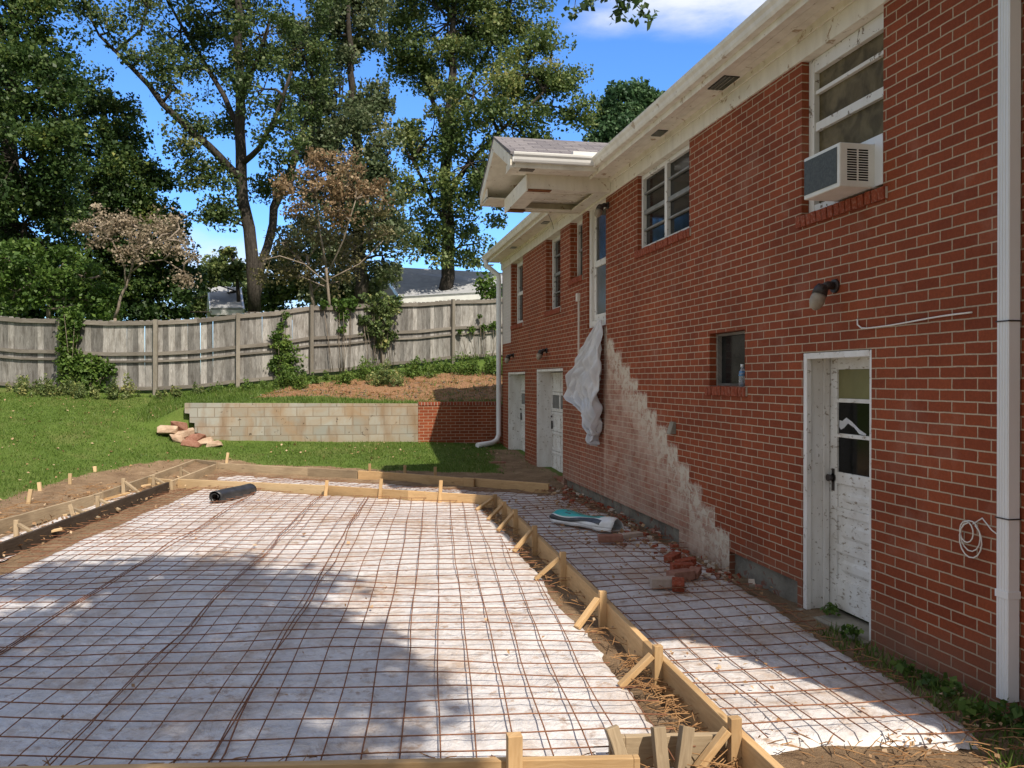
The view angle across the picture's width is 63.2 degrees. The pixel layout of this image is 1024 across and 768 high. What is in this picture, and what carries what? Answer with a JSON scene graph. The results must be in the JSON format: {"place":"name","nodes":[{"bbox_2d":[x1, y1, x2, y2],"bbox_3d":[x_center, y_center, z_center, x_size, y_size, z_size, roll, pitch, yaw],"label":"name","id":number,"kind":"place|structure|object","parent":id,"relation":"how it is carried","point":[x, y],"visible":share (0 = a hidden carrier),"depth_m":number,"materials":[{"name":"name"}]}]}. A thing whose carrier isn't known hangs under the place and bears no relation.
{"place":"outdoors","nodes":[
{"label":"outdoors","id":0,"kind":"place"},
{"bbox_2d":[0,391,556,500],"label":"lawn grass","id":1,"kind":"structure","parent":0,"point":[429,461],"depth_m":16.61,"materials":[{"name":"plant"}]},
{"bbox_2d":[0,0,765,368],"label":"sky","id":2,"kind":"structure","parent":0,"point":[683,32],"materials":[{"name":"blue"}]},
{"bbox_2d":[0,355,1023,767],"bbox_3d":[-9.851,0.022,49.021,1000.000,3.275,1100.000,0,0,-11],"label":"ground","id":3,"kind":"structure","parent":0,"point":[52,491],"depth_m":14.42,"materials":[{"name":"soil"}]},
{"bbox_2d":[0,375,45,392],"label":"weed clump","id":4,"kind":"object","parent":3,"relation":"on","point":[21,379],"visible":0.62,"depth_m":19.70,"materials":[{"name":"green plant"}]},
{"bbox_2d":[13,520,32,536],"bbox_3d":[-5.277,1.627,9.084,0.358,0.279,0.056,0,0,10],"label":"form stake","id":5,"kind":"object","parent":3,"relation":"on","point":[17,525],"visible":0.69,"depth_m":9.09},
{"bbox_2d":[17,373,77,396],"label":"weed clump","id":6,"kind":"object","parent":3,"relation":"on","point":[50,390],"visible":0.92,"depth_m":19.31,"materials":[{"name":"green plant"}]},
{"bbox_2d":[0,0,96,318],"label":"maple tree","id":7,"kind":"object","parent":3,"relation":"on","point":[30,188],"visible":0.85,"depth_m":26.10,"materials":[{"name":"green plant"}]},
{"bbox_2d":[0,492,101,534],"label":"form board","id":8,"kind":"object","parent":3,"relation":"on","point":[27,519],"visible":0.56,"depth_m":10.33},
{"bbox_2d":[0,237,125,320],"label":"shrub","id":9,"kind":"object","parent":3,"relation":"on","point":[34,285],"visible":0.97,"depth_m":23.40,"materials":[{"name":"green plant"}]},
{"bbox_2d":[0,493,134,561],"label":"vapor sheet","id":10,"kind":"object","parent":3,"relation":"on","point":[7,537],"visible":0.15,"depth_m":10.04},
{"bbox_2d":[0,482,168,558],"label":"form board","id":11,"kind":"object","parent":3,"relation":"on","point":[11,546],"visible":0.84,"depth_m":9.75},
{"bbox_2d":[0,478,170,541],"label":"straw litter","id":12,"kind":"object","parent":3,"relation":"on","point":[73,495],"visible":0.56,"depth_m":11.53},
{"bbox_2d":[0,488,183,563],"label":"wire mesh","id":13,"kind":"object","parent":3,"relation":"on","point":[92,523],"visible":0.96,"depth_m":10.12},
{"bbox_2d":[73,372,141,399],"bbox_3d":[-9.442,0.131,19.355,1.483,0.825,0.665,0,0,-11],"label":"weed clump","id":14,"kind":"object","parent":3,"relation":"on","point":[113,391],"visible":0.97,"depth_m":19.30,"materials":[{"name":"green plant"}]},
{"bbox_2d":[20,260,211,325],"bbox_3d":[-17.151,-2.398,32.236,11.230,4.968,2.731,0,0,0],"label":"shrub","id":15,"kind":"object","parent":3,"relation":"on","point":[160,309],"visible":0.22,"depth_m":31.68,"materials":[{"name":"green plant"}]},
{"bbox_2d":[24,60,208,319],"bbox_3d":[-15.095,-6.295,31.657,6.318,12.750,4.509,0,0,-11],"label":"maple tree","id":16,"kind":"object","parent":3,"relation":"on","point":[118,178],"visible":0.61,"depth_m":31.20,"materials":[{"name":"green plant"}]},
{"bbox_2d":[71,202,204,320],"bbox_3d":[-10.033,-2.374,22.722,3.572,5.146,1.724,0,0,0],"label":"dogwood tree","id":17,"kind":"object","parent":3,"relation":"on","point":[106,227],"visible":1,"depth_m":22.43,"materials":[{"name":"pink plant"}]},
{"bbox_2d":[102,460,194,500],"bbox_3d":[-5.979,1.577,13.915,0.061,0.228,4.216,0,0,-4],"label":"form board","id":18,"kind":"object","parent":3,"relation":"on","point":[138,483],"visible":0.55,"depth_m":13.43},
{"bbox_2d":[149,382,212,398],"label":"weed clump","id":19,"kind":"object","parent":3,"relation":"on","point":[177,393],"visible":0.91,"depth_m":19.65,"materials":[{"name":"green plant"}]},
{"bbox_2d":[174,428,194,437],"bbox_3d":[-6.851,1.038,17.424,0.424,0.246,0.313,0,0,-11],"label":"stone","id":20,"kind":"object","parent":3,"relation":"on","point":[186,433],"visible":0.61,"depth_m":17.30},
{"bbox_2d":[157,425,177,433],"bbox_3d":[-7.164,0.949,17.331,0.408,0.190,0.276,0,0,-11],"label":"stone","id":21,"kind":"object","parent":20,"relation":"on","point":[165,429],"visible":1,"depth_m":17.23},
{"bbox_2d":[170,464,215,489],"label":"form board","id":22,"kind":"object","parent":3,"relation":"on","point":[200,473],"visible":0.66,"depth_m":14.34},
{"bbox_2d":[64,0,350,312],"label":"oak tree","id":23,"kind":"object","parent":3,"relation":"on","point":[238,18],"visible":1,"depth_m":30.53,"materials":[{"name":"green plant"}]},
{"bbox_2d":[179,246,247,318],"bbox_3d":[-14.892,-3.396,43.880,4.550,6.597,9.989,0,0,-27],"label":"young tree","id":24,"kind":"object","parent":3,"relation":"on","point":[221,272],"visible":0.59,"depth_m":39.85,"materials":[{"name":"green plant"}]},
{"bbox_2d":[207,286,244,316],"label":"house","id":25,"kind":"structure","parent":3,"relation":"on","point":[221,301],"depth_m":39.89,"materials":[{"name":"white metal"}]},
{"bbox_2d":[207,378,267,393],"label":"weed clump","id":26,"kind":"object","parent":3,"relation":"on","point":[245,385],"visible":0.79,"depth_m":19.86,"materials":[{"name":"green plant"}]},
{"bbox_2d":[0,298,501,394],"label":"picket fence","id":27,"kind":"object","parent":3,"relation":"on","point":[154,355],"visible":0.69,"depth_m":20.38,"materials":[{"name":"wood"}]},
{"bbox_2d":[50,303,118,393],"bbox_3d":[-10.199,-0.767,19.877,1.531,2.374,0.472,0,0,3],"label":"climbing vine","id":28,"kind":"object","parent":27,"relation":"attached to","point":[73,363],"visible":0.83,"depth_m":19.83,"materials":[{"name":"green plant"}]},
{"bbox_2d":[263,311,311,380],"bbox_3d":[-5.645,-0.822,20.948,1.192,2.049,0.487,0,0,-11],"label":"climbing vine","id":29,"kind":"object","parent":27,"relation":"attached to","point":[279,356],"visible":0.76,"depth_m":20.86,"materials":[{"name":"green plant"}]},
{"bbox_2d":[319,296,360,372],"bbox_3d":[-4.512,-1.319,21.855,1.169,2.068,0.349,0,0,-40],"label":"climbing vine","id":30,"kind":"object","parent":27,"relation":"attached to","point":[348,303],"visible":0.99,"depth_m":21.89,"materials":[{"name":"green plant"}]},
{"bbox_2d":[358,290,403,371],"bbox_3d":[-3.565,-1.418,22.662,1.417,2.244,0.553,0,0,-32],"label":"climbing vine","id":31,"kind":"object","parent":27,"relation":"attached to","point":[382,309],"visible":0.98,"depth_m":22.59,"materials":[{"name":"green plant"}]},
{"bbox_2d":[457,314,495,357],"bbox_3d":[-0.995,-1.417,24.604,1.396,1.331,0.224,0,0,-29],"label":"climbing vine","id":32,"kind":"object","parent":27,"relation":"attached to","point":[483,327],"visible":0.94,"depth_m":24.64,"materials":[{"name":"green plant"}]},
{"bbox_2d":[178,479,327,495],"bbox_3d":[-4.087,1.620,13.018,2.762,0.175,0.045,0,0,19],"label":"form board","id":33,"kind":"object","parent":3,"relation":"on","point":[307,489],"visible":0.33,"depth_m":12.92,"materials":[{"name":"brown wood"}]},
{"bbox_2d":[218,463,357,478],"bbox_3d":[-4.080,1.595,15.085,2.937,0.236,0.105,0,0,19],"label":"form board","id":34,"kind":"object","parent":3,"relation":"on","point":[309,472],"visible":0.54,"depth_m":15.05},
{"bbox_2d":[270,362,309,389],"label":"weed clump","id":35,"kind":"object","parent":3,"relation":"on","point":[299,381],"visible":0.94,"depth_m":20.19,"materials":[{"name":"green plant"}]},
{"bbox_2d":[185,403,417,441],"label":"block retaining wall","id":36,"kind":"structure","parent":3,"relation":"on","point":[347,422],"depth_m":18.08,"materials":[{"name":"concrete"}]},
{"bbox_2d":[242,260,381,312],"bbox_3d":[-8.843,-3.172,37.046,6.133,5.058,2.114,0,0,-2],"label":"young tree","id":37,"kind":"object","parent":3,"relation":"on","point":[278,296],"visible":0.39,"depth_m":36.56,"materials":[{"name":"green plant"}]},
{"bbox_2d":[134,364,495,420],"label":"terrace grass","id":38,"kind":"structure","parent":3,"relation":"on","point":[237,393],"depth_m":18.93,"materials":[{"name":"plant"}]},
{"bbox_2d":[0,754,639,767],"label":"form board","id":39,"kind":"object","parent":3,"relation":"on","point":[607,761],"visible":1,"depth_m":3.49,"materials":[{"name":"brown wood"}]},
{"bbox_2d":[245,204,403,305],"bbox_3d":[-5.662,-3.003,25.189,4.747,4.867,1.672,0,0,-11],"label":"young tree","id":40,"kind":"object","parent":3,"relation":"on","point":[311,275],"visible":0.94,"depth_m":25.06,"materials":[{"name":"green plant"}]},
{"bbox_2d":[264,146,394,305],"bbox_3d":[-5.352,-3.722,24.139,3.845,6.300,1.971,0,0,5],"label":"dogwood tree","id":41,"kind":"object","parent":3,"relation":"on","point":[331,182],"visible":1,"depth_m":23.96,"materials":[{"name":"brown plant"}]},
{"bbox_2d":[309,370,352,384],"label":"weed clump","id":42,"kind":"object","parent":3,"relation":"on","point":[345,377],"visible":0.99,"depth_m":21.09,"materials":[{"name":"green plant"}]},
{"bbox_2d":[0,489,673,767],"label":"vapor sheet","id":43,"kind":"object","parent":3,"relation":"on","point":[184,731],"visible":0.74,"depth_m":5.32,"materials":[{"name":"plastic"}]},
{"bbox_2d":[0,486,695,765],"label":"wire mesh","id":44,"kind":"object","parent":43,"relation":"on","point":[221,740],"visible":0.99,"depth_m":5.93,"materials":[{"name":"metal"}]},
{"bbox_2d":[209,483,256,502],"bbox_3d":[-4.057,1.593,12.107,0.203,0.191,0.908,0,0,16],"label":"plastic roll","id":45,"kind":"object","parent":44,"relation":"on","point":[233,493],"visible":0.95,"depth_m":11.96,"materials":[{"name":"plastic"}]},
{"bbox_2d":[270,0,420,305],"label":"oak tree","id":46,"kind":"object","parent":3,"relation":"on","point":[354,116],"visible":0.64,"depth_m":34.53,"materials":[{"name":"green plant"}]},
{"bbox_2d":[350,355,381,379],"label":"weed clump","id":47,"kind":"object","parent":3,"relation":"on","point":[364,371],"visible":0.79,"depth_m":21.68,"materials":[{"name":"green plant"}]},
{"bbox_2d":[250,371,501,401],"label":"mulch chips","id":48,"kind":"object","parent":3,"relation":"on","point":[372,394],"visible":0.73,"depth_m":20.43,"materials":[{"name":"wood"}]},
{"bbox_2d":[219,476,536,498],"bbox_3d":[-2.654,1.702,13.374,6.331,0.110,1.230,0,0,24],"label":"vapor sheet","id":49,"kind":"object","parent":3,"relation":"on","point":[518,495],"visible":0.3,"depth_m":13.53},
{"bbox_2d":[208,472,538,497],"bbox_3d":[-2.625,1.629,13.391,6.165,0.061,1.236,0,0,23],"label":"wire mesh","id":50,"kind":"object","parent":49,"relation":"on","point":[312,481],"visible":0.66,"depth_m":13.55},
{"bbox_2d":[365,358,406,386],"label":"weed clump","id":51,"kind":"object","parent":3,"relation":"on","point":[398,379],"visible":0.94,"depth_m":21.13,"materials":[{"name":"green plant"}]},
{"bbox_2d":[328,486,492,507],"bbox_3d":[-1.513,1.620,12.008,2.744,0.175,0.040,0,0,24],"label":"form board","id":52,"kind":"object","parent":3,"relation":"on","point":[396,494],"visible":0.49,"depth_m":11.98,"materials":[{"name":"brown wood"}]},
{"bbox_2d":[392,355,434,377],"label":"weed clump","id":53,"kind":"object","parent":3,"relation":"on","point":[412,370],"visible":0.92,"depth_m":22.32,"materials":[{"name":"green plant"}]},
{"bbox_2d":[358,471,474,486],"bbox_3d":[-1.628,1.621,14.025,2.380,0.204,0.118,0,0,29],"label":"form board","id":54,"kind":"object","parent":3,"relation":"on","point":[419,478],"visible":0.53,"depth_m":14.00,"materials":[{"name":"brown wood"}]},
{"bbox_2d":[421,356,451,374],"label":"weed clump","id":55,"kind":"object","parent":3,"relation":"on","point":[440,366],"visible":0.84,"depth_m":23.02,"materials":[{"name":"green plant"}]},
{"bbox_2d":[381,268,501,302],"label":"house","id":56,"kind":"structure","parent":3,"relation":"on","point":[417,285],"depth_m":38.29,"materials":[{"name":"white metal"}]},
{"bbox_2d":[418,401,501,443],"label":"brick retaining wall","id":57,"kind":"structure","parent":3,"relation":"on","point":[463,422],"depth_m":18.73,"materials":[{"name":"brick"}]},
{"bbox_2d":[445,351,479,375],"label":"weed clump","id":58,"kind":"object","parent":3,"relation":"on","point":[471,363],"visible":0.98,"depth_m":22.86,"materials":[{"name":"green plant"}]},
{"bbox_2d":[472,270,501,299],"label":"shrub","id":59,"kind":"object","parent":3,"relation":"on","point":[485,292],"visible":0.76,"depth_m":30.86,"materials":[{"name":"green plant"}]},
{"bbox_2d":[474,351,501,375],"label":"weed clump","id":60,"kind":"object","parent":3,"relation":"on","point":[489,366],"visible":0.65,"depth_m":22.81,"materials":[{"name":"green plant"}]},
{"bbox_2d":[371,0,605,290],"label":"oak tree","id":61,"kind":"object","parent":3,"relation":"on","point":[491,24],"visible":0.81,"depth_m":36.88,"materials":[{"name":"green plant"}]},
{"bbox_2d":[486,501,505,521],"bbox_3d":[-0.197,1.620,10.366,0.076,0.281,0.347,0,0,41],"label":"form stake","id":62,"kind":"object","parent":3,"relation":"on","point":[498,509],"visible":0.7,"depth_m":10.44,"materials":[{"name":"brown wood"}]},
{"bbox_2d":[463,477,548,492],"bbox_3d":[-0.114,1.627,13.192,1.602,0.200,0.040,0,0,32],"label":"form board","id":63,"kind":"object","parent":3,"relation":"on","point":[509,484],"visible":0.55,"depth_m":13.09,"materials":[{"name":"brown wood"}]},
{"bbox_2d":[496,509,517,534],"bbox_3d":[-0.059,1.609,9.569,0.298,0.310,0.068,0,0,-37],"label":"form stake","id":64,"kind":"object","parent":3,"relation":"on","point":[514,515],"visible":0.81,"depth_m":9.61,"materials":[{"name":"brown wood"}]},
{"bbox_2d":[0,395,1023,767],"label":"fallen leaves","id":65,"kind":"object","parent":3,"relation":"on","point":[562,585],"visible":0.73,"depth_m":8.48,"materials":[{"name":"brown plant"}]},
{"bbox_2d":[506,731,522,767],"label":"form stake","id":66,"kind":"object","parent":3,"relation":"on","point":[514,749],"visible":1,"depth_m":3.46,"materials":[{"name":"brown wood"}]},
{"bbox_2d":[497,496,531,548],"bbox_3d":[0.014,1.637,10.056,0.040,0.190,2.705,0,0,-9],"label":"form board","id":67,"kind":"object","parent":3,"relation":"on","point":[524,527],"visible":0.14,"depth_m":9.50,"materials":[{"name":"brown wood"}]},
{"bbox_2d":[17,603,1023,767],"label":"straw litter","id":68,"kind":"object","parent":3,"relation":"on","point":[828,742],"visible":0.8,"depth_m":3.90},
{"bbox_2d":[512,525,536,555],"bbox_3d":[0.128,1.605,8.417,0.295,0.328,0.064,0,0,-32],"label":"form stake","id":69,"kind":"object","parent":3,"relation":"on","point":[525,537],"visible":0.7,"depth_m":8.45,"materials":[{"name":"brown wood"}]},
{"bbox_2d":[534,551,565,585],"bbox_3d":[0.329,1.614,7.190,0.279,0.322,0.049,0,0,-7],"label":"form stake","id":70,"kind":"object","parent":3,"relation":"on","point":[561,559],"visible":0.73,"depth_m":7.18,"materials":[{"name":"brown wood"}]},
{"bbox_2d":[537,533,607,618],"bbox_3d":[0.459,1.649,7.370,0.040,0.190,2.706,0,0,-9],"label":"form board","id":71,"kind":"object","parent":3,"relation":"on","point":[575,578],"visible":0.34,"depth_m":7.00,"materials":[{"name":"brown wood"}]},
{"bbox_2d":[503,494,672,550],"bbox_3d":[0.639,1.722,10.397,1.450,0.108,4.481,0,0,-11],"label":"vapor sheet","id":72,"kind":"object","parent":3,"relation":"on","point":[555,540],"visible":0.39,"depth_m":9.64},
{"bbox_2d":[597,534,622,542],"bbox_3d":[1.040,1.633,8.806,0.260,0.075,0.110,0,0,-3],"label":"brick","id":73,"kind":"object","parent":72,"relation":"on","point":[603,538],"visible":0.91,"depth_m":8.75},
{"bbox_2d":[549,485,762,587],"bbox_3d":[1.168,1.646,10.092,0.708,0.070,6.731,0,0,-11],"label":"brick rubble","id":74,"kind":"object","parent":72,"relation":"on","point":[711,567],"visible":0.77,"depth_m":8.54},
{"bbox_2d":[574,590,606,629],"bbox_3d":[0.551,1.630,5.872,0.300,0.304,0.069,0,0,-39],"label":"form stake","id":75,"kind":"object","parent":3,"relation":"on","point":[600,601],"visible":0.81,"depth_m":5.92,"materials":[{"name":"brown wood"}]},
{"bbox_2d":[561,0,659,30],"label":"overhanging oak","id":76,"kind":"object","parent":3,"relation":"on","point":[617,12],"visible":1,"depth_m":8.69,"materials":[{"name":"green plant"}]},
{"bbox_2d":[480,502,741,767],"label":"straw litter","id":77,"kind":"object","parent":3,"relation":"on","point":[665,688],"visible":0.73,"depth_m":4.58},
{"bbox_2d":[605,724,627,754],"bbox_3d":[0.490,1.672,3.686,0.176,0.304,0.071,0,0,34],"label":"form stake","id":78,"kind":"object","parent":3,"relation":"on","point":[615,740],"visible":0.8,"depth_m":3.68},
{"bbox_2d":[581,76,664,142],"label":"pine tree","id":79,"kind":"object","parent":3,"relation":"on","point":[636,97],"visible":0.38,"depth_m":45.39,"materials":[{"name":"green plant"}]},
{"bbox_2d":[617,644,662,694],"bbox_3d":[0.724,1.634,4.696,0.261,0.306,0.047,0,0,-13],"label":"form stake","id":80,"kind":"object","parent":3,"relation":"on","point":[655,658],"visible":0.73,"depth_m":4.69,"materials":[{"name":"brown wood"}]},
{"bbox_2d":[650,726,669,767],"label":"form stake","id":81,"kind":"object","parent":3,"relation":"on","point":[659,747],"visible":1,"depth_m":3.68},
{"bbox_2d":[608,732,726,767],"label":"form board","id":82,"kind":"object","parent":3,"relation":"on","point":[640,745],"visible":0.26,"depth_m":3.78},
{"bbox_2d":[674,725,694,767],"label":"form stake","id":83,"kind":"object","parent":3,"relation":"on","point":[684,746],"visible":1,"depth_m":3.68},
{"bbox_2d":[607,600,783,767],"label":"form board","id":84,"kind":"object","parent":3,"relation":"on","point":[711,715],"visible":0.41,"depth_m":4.35,"materials":[{"name":"brown wood"}]},
{"bbox_2d":[693,715,741,767],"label":"form stake","id":85,"kind":"object","parent":3,"relation":"on","point":[731,734],"visible":0.99,"depth_m":3.69,"materials":[{"name":"brown wood"}]},
{"bbox_2d":[476,0,1023,718],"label":"brick house","id":86,"kind":"structure","parent":3,"relation":"on","point":[854,446],"depth_m":6.43,"materials":[{"name":"brick"}]},
{"bbox_2d":[510,260,522,329],"bbox_3d":[0.179,-1.846,17.133,0.214,1.408,1.196,0,0,-11],"label":"window","id":87,"kind":"structure","parent":86,"relation":"in","point":[519,324],"depth_m":17.55,"materials":[{"name":"white paint"}]},
{"bbox_2d":[508,372,524,450],"bbox_3d":[0.249,0.639,17.281,0.324,1.776,1.734,0,0,-11],"label":"door","id":88,"kind":"structure","parent":86,"relation":"in","point":[516,380],"depth_m":18.08,"materials":[{"name":"paint"}]},
{"bbox_2d":[537,368,562,472],"bbox_3d":[0.804,0.657,14.516,0.324,1.846,1.894,0,0,-11],"label":"door","id":89,"kind":"structure","parent":86,"relation":"in","point":[549,383],"depth_m":15.38,"materials":[{"name":"paint"}]},
{"bbox_2d":[544,235,560,316],"bbox_3d":[0.770,-1.857,14.191,0.214,1.358,1.076,0,0,-11],"label":"window","id":90,"kind":"structure","parent":86,"relation":"in","point":[556,308],"depth_m":14.56,"materials":[{"name":"white paint"}]},
{"bbox_2d":[568,221,582,285],"bbox_3d":[1.056,-2.036,12.769,0.213,0.986,0.776,0,0,-11],"label":"window","id":91,"kind":"structure","parent":86,"relation":"in","point":[579,277],"depth_m":13.06,"materials":[{"name":"white paint"}]},
{"bbox_2d":[563,320,602,445],"bbox_3d":[1.004,-0.006,11.862,0.264,1.728,1.302,0,0,-11],"label":"plastic sheet","id":92,"kind":"object","parent":86,"relation":"hanging from","point":[582,377],"visible":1,"depth_m":11.51,"materials":[{"name":"plastic"}]},
{"bbox_2d":[589,202,605,327],"bbox_3d":[1.283,-1.668,11.755,0.130,1.718,0.876,0,0,-11],"label":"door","id":93,"kind":"structure","parent":86,"relation":"in","point":[597,226],"depth_m":11.98,"materials":[{"name":"white paint"}]},
{"bbox_2d":[634,145,690,258],"bbox_3d":[1.716,-2.014,9.332,0.155,0.998,1.636,0,0,-11],"label":"window","id":94,"kind":"structure","parent":86,"relation":"in","point":[665,188],"depth_m":9.31,"materials":[{"name":"white paint"}]},
{"bbox_2d":[704,331,746,396],"bbox_3d":[2.046,-0.187,7.749,0.175,0.597,0.826,0,0,-11],"label":"window","id":95,"kind":"structure","parent":86,"relation":"in","point":[730,347],"depth_m":7.88,"materials":[{"name":"glass"}]},
{"bbox_2d":[798,350,871,644],"bbox_3d":[2.446,0.778,6.054,0.320,2.026,0.860,0,0,-11],"label":"door","id":96,"kind":"structure","parent":86,"relation":"in","point":[837,385],"depth_m":6.34,"materials":[{"name":"paint"}]},
{"bbox_2d":[795,12,887,228],"bbox_3d":[2.394,-1.853,5.980,0.165,1.288,1.096,0,0,-11],"label":"window","id":97,"kind":"structure","parent":86,"relation":"in","point":[846,81],"depth_m":6.01,"materials":[{"name":"white paint"}]},
{"bbox_2d":[804,133,882,201],"bbox_3d":[2.297,-1.486,5.909,0.404,0.345,0.885,0,0,-11],"label":"air conditioner","id":98,"kind":"object","parent":86,"relation":"attached to","point":[839,171],"visible":0.91,"depth_m":5.57,"materials":[{"name":"white metal"}]},
{"bbox_2d":[557,547,979,754],"bbox_3d":[1.341,1.733,6.227,1.425,0.113,4.659,0,0,-9],"label":"vapor sheet","id":99,"kind":"object","parent":3,"relation":"on","point":[847,730],"visible":0.74,"depth_m":4.95,"materials":[{"name":"plastic"}]},
{"bbox_2d":[649,576,674,588],"bbox_3d":[1.251,1.642,6.893,0.220,0.080,0.110,0,0,-4],"label":"brick","id":100,"kind":"object","parent":99,"relation":"on","point":[662,581],"visible":0.74,"depth_m":6.84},
{"bbox_2d":[672,577,684,591],"bbox_3d":[1.361,1.642,6.813,0.100,0.103,0.133,0,0,10],"label":"brick","id":101,"kind":"object","parent":99,"relation":"on","point":[678,582],"visible":0.96,"depth_m":6.77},
{"bbox_2d":[666,568,694,580],"bbox_3d":[1.448,1.641,7.147,0.220,0.080,0.120,0,0,-26],"label":"brick","id":102,"kind":"object","parent":99,"relation":"on","point":[687,573],"visible":0.74,"depth_m":7.11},
{"bbox_2d":[670,562,694,569],"bbox_3d":[1.525,1.639,7.452,0.200,0.070,0.100,0,0,-6],"label":"brick","id":103,"kind":"object","parent":99,"relation":"on","point":[676,565],"visible":0.6,"depth_m":7.41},
{"bbox_2d":[502,493,1002,741],"bbox_3d":[1.092,1.651,8.102,1.549,0.067,8.606,0,0,-9],"label":"wire mesh","id":104,"kind":"object","parent":99,"relation":"on","point":[811,677],"visible":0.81,"depth_m":5.59,"materials":[{"name":"metal"}]},
{"bbox_2d":[549,509,623,531],"bbox_3d":[0.860,1.581,9.726,0.298,0.154,1.012,0,0,-42],"label":"empty bag","id":105,"kind":"object","parent":104,"relation":"on","point":[575,518],"visible":0.99,"depth_m":9.60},
{"bbox_2d":[820,602,840,615],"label":"weed","id":106,"kind":"object","parent":3,"relation":"on","point":[833,609],"visible":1,"depth_m":6.21,"materials":[{"name":"green plant"}]},
{"bbox_2d":[839,623,863,637],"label":"weed","id":107,"kind":"object","parent":3,"relation":"on","point":[851,630],"visible":1,"depth_m":5.69,"materials":[{"name":"green plant"}]},
{"bbox_2d":[812,621,1023,767],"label":"wall grass","id":108,"kind":"structure","parent":3,"relation":"on","point":[995,736],"depth_m":4.55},
{"bbox_2d":[890,658,972,699],"bbox_3d":[2.399,1.696,4.818,0.165,0.119,0.578,0,0,-11],"label":"weed","id":109,"kind":"object","parent":3,"relation":"on","point":[927,677],"visible":0.97,"depth_m":4.75,"materials":[{"name":"green plant"}]},
{"bbox_2d":[954,697,1023,736],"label":"weed","id":110,"kind":"object","parent":3,"relation":"on","point":[1016,710],"visible":0.95,"depth_m":4.24,"materials":[{"name":"green plant"}]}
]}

